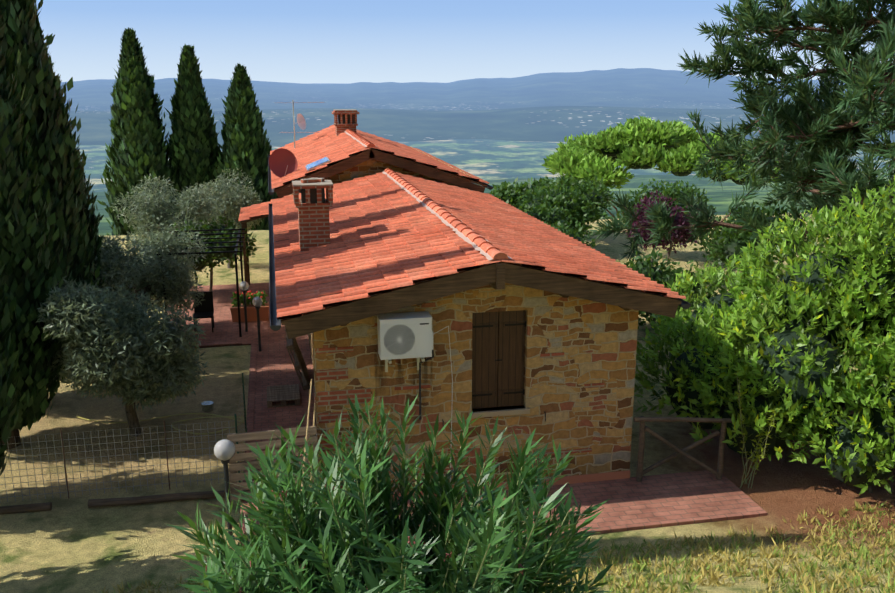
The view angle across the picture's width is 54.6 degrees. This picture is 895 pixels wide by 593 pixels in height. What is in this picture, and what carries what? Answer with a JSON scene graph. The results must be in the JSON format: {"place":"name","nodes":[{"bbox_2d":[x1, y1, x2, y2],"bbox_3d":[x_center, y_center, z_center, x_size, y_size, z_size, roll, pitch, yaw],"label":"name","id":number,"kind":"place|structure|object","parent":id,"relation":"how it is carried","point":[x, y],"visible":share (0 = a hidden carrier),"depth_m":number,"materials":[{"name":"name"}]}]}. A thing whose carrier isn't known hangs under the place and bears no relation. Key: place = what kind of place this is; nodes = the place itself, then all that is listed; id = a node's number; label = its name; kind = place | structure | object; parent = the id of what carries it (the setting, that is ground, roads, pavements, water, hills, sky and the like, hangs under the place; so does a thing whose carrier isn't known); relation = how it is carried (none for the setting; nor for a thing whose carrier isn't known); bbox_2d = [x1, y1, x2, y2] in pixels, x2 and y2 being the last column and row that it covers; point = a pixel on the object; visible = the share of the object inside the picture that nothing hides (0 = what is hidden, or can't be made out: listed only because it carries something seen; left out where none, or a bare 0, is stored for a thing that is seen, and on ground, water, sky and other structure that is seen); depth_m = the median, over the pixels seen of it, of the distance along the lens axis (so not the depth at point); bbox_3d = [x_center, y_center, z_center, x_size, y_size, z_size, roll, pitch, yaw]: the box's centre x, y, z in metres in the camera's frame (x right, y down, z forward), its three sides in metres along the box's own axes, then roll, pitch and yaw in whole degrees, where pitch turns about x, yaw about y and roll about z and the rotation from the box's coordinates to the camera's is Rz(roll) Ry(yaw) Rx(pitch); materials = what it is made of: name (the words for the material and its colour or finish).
{"place":"outdoors","nodes":[
{"label":"outdoors","id":0,"kind":"place"},
{"bbox_2d":[230,290,268,321],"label":"planter terrace","id":1,"kind":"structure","parent":0,"point":[263,312],"depth_m":21.23,"materials":[{"name":"brown ceramic"}]},
{"bbox_2d":[0,83,894,592],"bbox_3d":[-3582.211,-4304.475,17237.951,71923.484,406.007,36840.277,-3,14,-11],"label":"ground","id":2,"kind":"structure","parent":0,"point":[72,543],"depth_m":13.11,"materials":[{"name":"beige soil"}]},
{"bbox_2d":[0,214,28,475],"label":"cypress","id":3,"kind":"object","parent":2,"relation":"on","point":[7,420],"visible":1,"depth_m":11.71,"materials":[{"name":"green plant"}]},
{"bbox_2d":[0,14,64,448],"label":"cypress","id":4,"kind":"object","parent":2,"relation":"on","point":[27,258],"visible":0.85,"depth_m":13.23,"materials":[{"name":"green plant"}]},
{"bbox_2d":[0,0,99,398],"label":"cypress","id":5,"kind":"object","parent":2,"relation":"on","point":[43,110],"visible":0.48,"depth_m":14.64,"materials":[{"name":"green plant"}]},
{"bbox_2d":[41,33,111,293],"bbox_3d":[-8.142,-1.738,17.925,2.054,7.287,2.040,-3,14,-11],"label":"cypress","id":6,"kind":"object","parent":2,"relation":"on","point":[89,218],"visible":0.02,"depth_m":17.97,"materials":[{"name":"green plant"}]},
{"bbox_2d":[37,276,208,435],"bbox_3d":[-5.460,1.147,14.263,2.933,3.106,2.746,-3,14,-11],"label":"tree","id":7,"kind":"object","parent":2,"relation":"on","point":[112,343],"depth_m":13.49,"materials":[{"name":"green plant"}]},
{"bbox_2d":[0,373,246,514],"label":"wire fence","id":8,"kind":"object","parent":2,"relation":"on","point":[47,506],"visible":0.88,"depth_m":12.32,"materials":[{"name":"grey metal"}]},
{"bbox_2d":[97,27,176,235],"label":"cypress","id":9,"kind":"object","parent":2,"relation":"on","point":[138,149],"visible":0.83,"depth_m":40.99,"materials":[{"name":"green plant"}]},
{"bbox_2d":[83,225,207,313],"bbox_3d":[-6.982,-0.081,19.406,3.174,2.961,3.200,-3,14,-11],"label":"tree","id":10,"kind":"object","parent":2,"relation":"on","point":[146,273],"depth_m":19.04,"materials":[{"name":"green plant"}]},
{"bbox_2d":[77,401,243,434],"bbox_3d":[-5.011,2.150,15.027,2.926,0.148,1.235,-3,14,-11],"label":"garden hose","id":11,"kind":"object","parent":2,"relation":"on","point":[207,406],"visible":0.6,"depth_m":15.29,"materials":[{"name":"yellow"}]},
{"bbox_2d":[111,175,227,264],"bbox_3d":[-7.481,-1.497,23.721,2.994,3.600,3.257,-3,14,-11],"label":"tree","id":12,"kind":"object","parent":2,"relation":"on","point":[152,203],"depth_m":23.22,"materials":[{"name":"green plant"}]},
{"bbox_2d":[164,44,221,231],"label":"cypress","id":13,"kind":"object","parent":2,"relation":"on","point":[193,146],"visible":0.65,"depth_m":42.09,"materials":[{"name":"green plant"}]},
{"bbox_2d":[168,215,257,290],"bbox_3d":[-6.263,-0.823,23.352,2.202,2.661,2.447,5,15,20],"label":"tree","id":14,"kind":"object","parent":2,"relation":"on","point":[203,263],"visible":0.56,"depth_m":22.88,"materials":[{"name":"green plant"}]},
{"bbox_2d":[176,167,262,267],"bbox_3d":[-7.045,-2.292,27.139,2.639,3.452,2.875,-3,14,-11],"label":"tree","id":15,"kind":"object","parent":2,"relation":"on","point":[236,201],"depth_m":26.64,"materials":[{"name":"green plant"}]},
{"bbox_2d":[214,439,234,539],"bbox_3d":[-2.843,2.548,11.204,0.270,1.490,0.270,-3,14,-11],"label":"globe lamp","id":16,"kind":"object","parent":2,"relation":"on","point":[224,451],"visible":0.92,"depth_m":11.01,"materials":[{"name":"grey glass"}]},
{"bbox_2d":[239,281,248,331],"bbox_3d":[-4.732,0.305,20.293,0.220,1.360,0.220,-3,14,-11],"label":"globe lamp","id":17,"kind":"object","parent":2,"relation":"on","point":[244,286],"depth_m":20.19,"materials":[{"name":"grey glass"}]},
{"bbox_2d":[214,63,279,229],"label":"cypress","id":18,"kind":"object","parent":2,"relation":"on","point":[246,147],"visible":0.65,"depth_m":41.66,"materials":[{"name":"green plant"}]},
{"bbox_2d":[252,297,262,350],"bbox_3d":[-4.102,0.664,18.831,0.220,1.360,0.220,-3,14,-11],"label":"globe lamp","id":19,"kind":"object","parent":2,"relation":"on","point":[257,302],"depth_m":18.73,"materials":[{"name":"grey glass"}]},
{"bbox_2d":[166,391,623,592],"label":"oleander","id":20,"kind":"object","parent":2,"relation":"on","point":[375,545],"visible":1,"depth_m":5.01,"materials":[{"name":"green plant"}]},
{"bbox_2d":[290,146,638,497],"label":"house walls","id":21,"kind":"structure","parent":2,"relation":"on","point":[594,341],"depth_m":12.22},
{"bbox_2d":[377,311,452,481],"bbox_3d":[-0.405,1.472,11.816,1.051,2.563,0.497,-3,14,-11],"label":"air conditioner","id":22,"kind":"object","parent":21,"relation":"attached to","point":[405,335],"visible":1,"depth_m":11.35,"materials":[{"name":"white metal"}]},
{"bbox_2d":[313,346,604,492],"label":"stones","id":23,"kind":"object","parent":21,"relation":"attached to","point":[332,398],"visible":0.56,"depth_m":11.80,"materials":[{"name":"brown stone"}]},
{"bbox_2d":[240,148,681,338],"bbox_3d":[-2.050,-1.665,22.017,6.308,4.136,22.175,-3,14,-11],"label":"roof timber","id":24,"kind":"object","parent":21,"relation":"attached to","point":[500,274],"visible":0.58,"depth_m":11.47,"materials":[{"name":"brown wood"}]},
{"bbox_2d":[269,100,322,177],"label":"rooftop antennas","id":25,"kind":"object","parent":24,"relation":"on","point":[282,162],"visible":0.96,"depth_m":22.90,"materials":[{"name":"red metal"}]},
{"bbox_2d":[238,125,685,320],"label":"roof tiles","id":26,"kind":"object","parent":24,"relation":"on","point":[490,228],"visible":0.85,"depth_m":14.31,"materials":[{"name":"tile"}]},
{"bbox_2d":[292,178,332,251],"bbox_3d":[-2.276,-1.327,14.729,0.660,1.340,0.660,-3,14,-11],"label":"chimney","id":27,"kind":"object","parent":26,"relation":"on","point":[312,204],"visible":0.98,"depth_m":14.48,"materials":[{"name":"brick"}]},
{"bbox_2d":[305,157,329,170],"bbox_3d":[-3.334,-3.398,22.224,0.590,0.270,1.070,-3,14,-11],"label":"skylight","id":28,"kind":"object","parent":26,"relation":"in","point":[317,163],"depth_m":21.97},
{"bbox_2d":[332,109,358,135],"bbox_3d":[-3.285,-5.469,27.971,0.820,1.090,0.820,-3,14,-11],"label":"chimney","id":29,"kind":"object","parent":26,"relation":"on","point":[345,119],"visible":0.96,"depth_m":27.65,"materials":[{"name":"brick"}]},
{"bbox_2d":[268,154,690,330],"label":"roof gutters","id":30,"kind":"object","parent":24,"relation":"attached to","point":[275,324],"visible":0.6,"depth_m":13.87,"materials":[{"name":"brown metal"}]},
{"bbox_2d":[326,470,629,500],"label":"wall base plinth","id":31,"kind":"structure","parent":21,"relation":"attached to","point":[595,477],"depth_m":12.81,"materials":[{"name":"brown stone"}]},
{"bbox_2d":[340,283,630,325],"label":"roof purlins","id":32,"kind":"object","parent":21,"relation":"attached to","point":[492,285],"visible":0.02,"depth_m":11.48,"materials":[{"name":"brown wood"}]},
{"bbox_2d":[442,310,545,426],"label":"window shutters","id":33,"kind":"object","parent":21,"relation":"attached to","point":[498,344],"depth_m":12.20,"materials":[{"name":"brown wood"}]},
{"bbox_2d":[50,501,894,592],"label":"grass tufts","id":34,"kind":"object","parent":2,"relation":"on","point":[832,533],"visible":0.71,"depth_m":9.87,"materials":[{"name":"plant"}]},
{"bbox_2d":[490,177,547,208],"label":"tree","id":35,"kind":"object","parent":2,"relation":"on","point":[508,193],"visible":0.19,"depth_m":41.29,"materials":[{"name":"green plant"}]},
{"bbox_2d":[517,201,582,239],"bbox_3d":[2.910,-1.649,26.637,2.163,2.658,3.035,-3,14,-11],"label":"shrub","id":36,"kind":"object","parent":2,"relation":"on","point":[547,216],"visible":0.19,"depth_m":26.49,"materials":[{"name":"green plant"}]},
{"bbox_2d":[516,182,600,237],"bbox_3d":[3.890,-2.473,29.433,2.613,2.867,3.019,13,19,41],"label":"shrub","id":37,"kind":"object","parent":2,"relation":"on","point":[575,206],"visible":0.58,"depth_m":28.85,"materials":[{"name":"green plant"}]},
{"bbox_2d":[532,172,614,219],"bbox_3d":[4.641,-3.111,31.890,2.867,2.900,3.479,-12,19,-39],"label":"shrub","id":38,"kind":"object","parent":2,"relation":"on","point":[596,192],"visible":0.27,"depth_m":30.99,"materials":[{"name":"green plant"}]},
{"bbox_2d":[553,220,595,247],"bbox_3d":[2.912,-0.818,23.488,2.495,2.590,2.603,-3,14,-11],"label":"shrub","id":39,"kind":"object","parent":2,"relation":"on","point":[562,229],"visible":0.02,"depth_m":23.01,"materials":[{"name":"green plant"}]},
{"bbox_2d":[595,209,610,219],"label":"bush","id":40,"kind":"object","parent":2,"relation":"on","point":[604,214],"depth_m":39.94,"materials":[{"name":"green plant"}]},
{"bbox_2d":[542,115,780,218],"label":"umbrella pine","id":41,"kind":"object","parent":2,"relation":"on","point":[676,147],"visible":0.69,"depth_m":52.35,"materials":[{"name":"green plant"}]},
{"bbox_2d":[625,190,700,261],"bbox_3d":[6.275,-1.532,25.037,2.222,3.204,2.309,2,14,8],"label":"purple shrub","id":42,"kind":"object","parent":2,"relation":"on","point":[680,236],"visible":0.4,"depth_m":24.48,"materials":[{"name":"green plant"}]},
{"bbox_2d":[616,178,721,260],"bbox_3d":[7.104,-2.276,28.118,2.837,3.138,3.532,-3,14,-11],"label":"shrub","id":43,"kind":"object","parent":2,"relation":"on","point":[675,193],"visible":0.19,"depth_m":27.73,"materials":[{"name":"green plant"}]},
{"bbox_2d":[624,249,724,329],"bbox_3d":[5.068,-0.005,20.549,2.740,2.455,2.748,11,18,37],"label":"shrub","id":44,"kind":"object","parent":2,"relation":"on","point":[651,270],"visible":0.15,"depth_m":19.89,"materials":[{"name":"green plant"}]},
{"bbox_2d":[587,0,894,278],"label":"pine","id":45,"kind":"object","parent":2,"relation":"on","point":[827,129],"visible":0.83,"depth_m":20.10,"materials":[{"name":"green plant"}]},
{"bbox_2d":[692,200,807,275],"bbox_3d":[8.499,-1.165,23.808,3.261,3.104,3.123,-3,14,-11],"label":"shrub","id":46,"kind":"object","parent":2,"relation":"on","point":[726,243],"visible":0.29,"depth_m":23.33,"materials":[{"name":"green plant"}]},
{"bbox_2d":[735,373,780,487],"bbox_3d":[4.413,1.967,12.505,0.664,1.772,0.404,4,15,16],"label":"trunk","id":47,"kind":"object","parent":2,"relation":"on","point":[740,415],"visible":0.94,"depth_m":12.56,"materials":[{"name":"green"}]},
{"bbox_2d":[634,175,894,494],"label":"laurel shrub","id":48,"kind":"object","parent":2,"relation":"on","point":[802,331],"visible":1,"depth_m":13.00,"materials":[{"name":"green plant"}]},
{"bbox_2d":[774,534,797,592],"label":"dry stalks","id":49,"kind":"object","parent":2,"relation":"on","point":[783,559],"visible":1,"depth_m":7.74,"materials":[{"name":"brown plant"}]},
{"bbox_2d":[162,283,766,545],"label":"paving path","id":50,"kind":"structure","parent":0,"point":[671,499],"depth_m":12.85,"materials":[{"name":"brick"}]},
{"bbox_2d":[156,228,244,336],"bbox_3d":[-5.861,-0.350,21.049,1.900,2.062,3.300,-3,14,-11],"label":"pergola","id":51,"kind":"object","parent":50,"relation":"on","point":[205,309],"visible":0.5,"depth_m":20.55,"materials":[{"name":"black metal"}]},
{"bbox_2d":[227,426,318,500],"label":"wall","id":52,"kind":"structure","parent":50,"relation":"on","point":[234,468],"depth_m":11.30,"materials":[{"name":"brown wood"}]},
{"bbox_2d":[267,384,300,407],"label":"pallet flat","id":53,"kind":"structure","parent":50,"relation":"on","point":[283,394],"depth_m":15.97,"materials":[{"name":"brown wood"}]},
{"bbox_2d":[285,329,309,390],"bbox_3d":[-2.948,1.206,16.998,0.131,0.950,1.200,-20,17,-6],"label":"standing pallet","id":54,"kind":"object","parent":50,"relation":"on","point":[300,363],"visible":0.88,"depth_m":16.64,"materials":[{"name":"brown wood"}]},
{"bbox_2d":[301,379,315,498],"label":"wooden poles","id":55,"kind":"object","parent":50,"relation":"on","point":[308,422],"visible":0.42,"depth_m":11.48,"materials":[{"name":"brown wood"}]},
{"bbox_2d":[634,416,731,481],"bbox_3d":[3.456,2.355,12.822,1.464,1.262,0.157,-1,14,-2],"label":"rustic fence","id":56,"kind":"object","parent":50,"relation":"on","point":[643,428],"visible":0.88,"depth_m":12.74,"materials":[{"name":"brown wood"}]},
{"bbox_2d":[36,0,894,83],"label":"sky","id":57,"kind":"structure","parent":0,"point":[287,41],"materials":[{"name":"blue"}]},
{"bbox_2d":[61,68,894,146],"bbox_3d":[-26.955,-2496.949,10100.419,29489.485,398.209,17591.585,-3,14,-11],"label":"mountains","id":58,"kind":"structure","parent":0,"point":[551,107],"depth_m":7033.16,"materials":[{"name":"blue"}]}
]}

